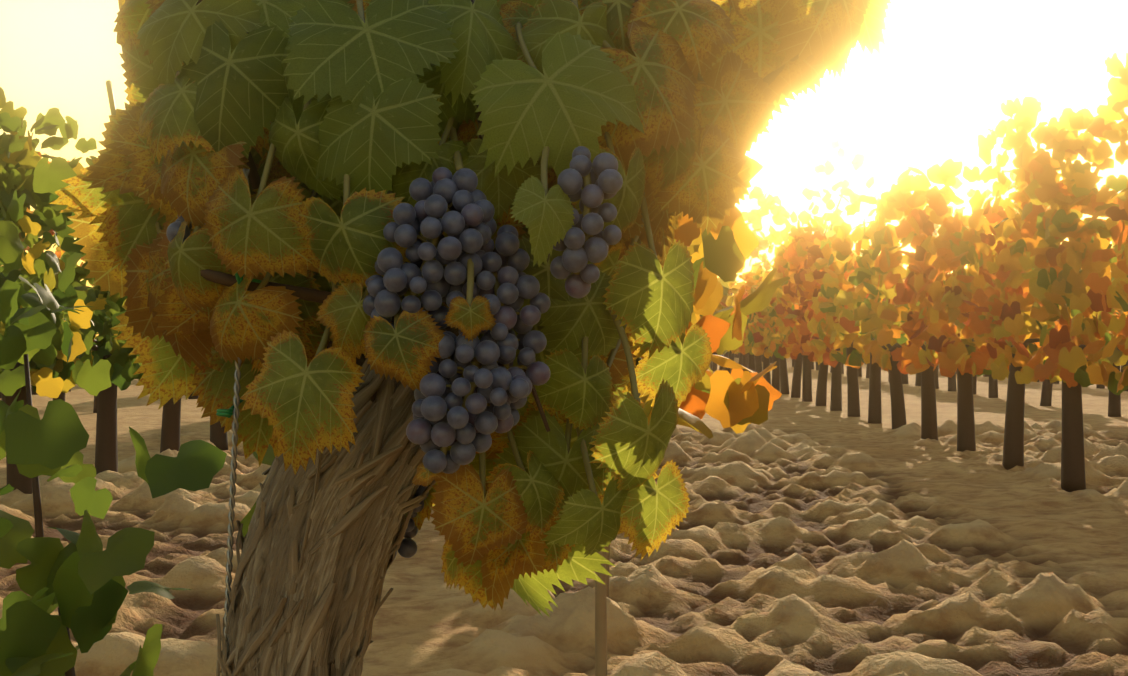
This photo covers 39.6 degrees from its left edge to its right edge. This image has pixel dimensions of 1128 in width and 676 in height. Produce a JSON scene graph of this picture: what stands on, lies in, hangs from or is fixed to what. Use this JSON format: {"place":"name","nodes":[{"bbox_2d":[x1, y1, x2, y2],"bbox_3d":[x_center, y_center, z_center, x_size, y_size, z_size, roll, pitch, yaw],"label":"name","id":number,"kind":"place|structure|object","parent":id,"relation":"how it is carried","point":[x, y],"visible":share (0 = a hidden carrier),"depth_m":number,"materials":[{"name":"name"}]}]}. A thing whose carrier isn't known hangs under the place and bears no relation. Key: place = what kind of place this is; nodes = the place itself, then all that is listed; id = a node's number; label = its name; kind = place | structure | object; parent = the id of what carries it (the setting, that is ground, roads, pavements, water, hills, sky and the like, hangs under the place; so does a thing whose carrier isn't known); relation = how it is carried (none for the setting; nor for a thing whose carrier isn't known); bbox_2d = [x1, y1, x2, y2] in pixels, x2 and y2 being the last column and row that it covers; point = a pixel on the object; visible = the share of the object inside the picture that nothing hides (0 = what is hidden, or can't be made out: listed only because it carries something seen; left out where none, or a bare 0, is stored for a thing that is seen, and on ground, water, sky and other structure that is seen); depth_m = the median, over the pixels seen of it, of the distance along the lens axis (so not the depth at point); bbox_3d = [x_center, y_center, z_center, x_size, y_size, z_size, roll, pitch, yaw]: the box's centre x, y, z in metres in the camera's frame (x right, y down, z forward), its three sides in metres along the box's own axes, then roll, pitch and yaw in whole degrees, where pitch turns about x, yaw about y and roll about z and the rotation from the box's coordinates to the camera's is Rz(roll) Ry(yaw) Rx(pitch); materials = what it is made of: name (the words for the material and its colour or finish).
{"place":"outdoors","nodes":[
{"label":"outdoors","id":0,"kind":"place"},
{"bbox_2d":[0,357,1127,675],"bbox_3d":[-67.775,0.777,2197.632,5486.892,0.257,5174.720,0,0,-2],"label":"ground","id":1,"kind":"structure","parent":0,"point":[924,539],"depth_m":5.66,"materials":[{"name":"soil"}]},
{"bbox_2d":[222,168,249,675],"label":"metal stake","id":2,"kind":"object","parent":1,"relation":"on","point":[233,477],"visible":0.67,"depth_m":0.98,"materials":[{"name":"grey metal"}]},
{"bbox_2d":[49,0,894,675],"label":"vine","id":3,"kind":"object","parent":1,"relation":"on","point":[229,98],"depth_m":0.95,"materials":[{"name":"green plant"}]},
{"bbox_2d":[216,273,261,417],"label":"green ties","id":4,"kind":"object","parent":3,"relation":"attached to","point":[228,413],"visible":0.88,"depth_m":0.97,"materials":[{"name":"green plastic"}]},
{"bbox_2d":[166,146,622,558],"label":"grapes","id":5,"kind":"object","parent":3,"relation":"on","point":[467,223],"visible":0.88,"depth_m":0.89,"materials":[{"name":"purple food"}]},
{"bbox_2d":[196,0,798,431],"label":"vine canes","id":6,"kind":"object","parent":3,"relation":"attached to","point":[308,294],"visible":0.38,"depth_m":0.97,"materials":[{"name":"brown wood"}]},
{"bbox_2d":[24,140,1114,294],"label":"tree line","id":7,"kind":"object","parent":1,"relation":"on","point":[808,194],"depth_m":78.63,"materials":[{"name":"plant"}]},
{"bbox_2d":[595,544,609,675],"bbox_3d":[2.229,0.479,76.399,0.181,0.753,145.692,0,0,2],"label":"stake","id":8,"kind":"object","parent":1,"relation":"on","point":[601,592],"depth_m":3.59,"materials":[{"name":"brown wood"}]},
{"bbox_2d":[0,52,1127,675],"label":"grapevine rows","id":9,"kind":"object","parent":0,"point":[36,282],"depth_m":8.47,"materials":[{"name":"orange plant"}]},
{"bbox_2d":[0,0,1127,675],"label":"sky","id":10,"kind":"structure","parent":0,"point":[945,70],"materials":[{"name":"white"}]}
]}

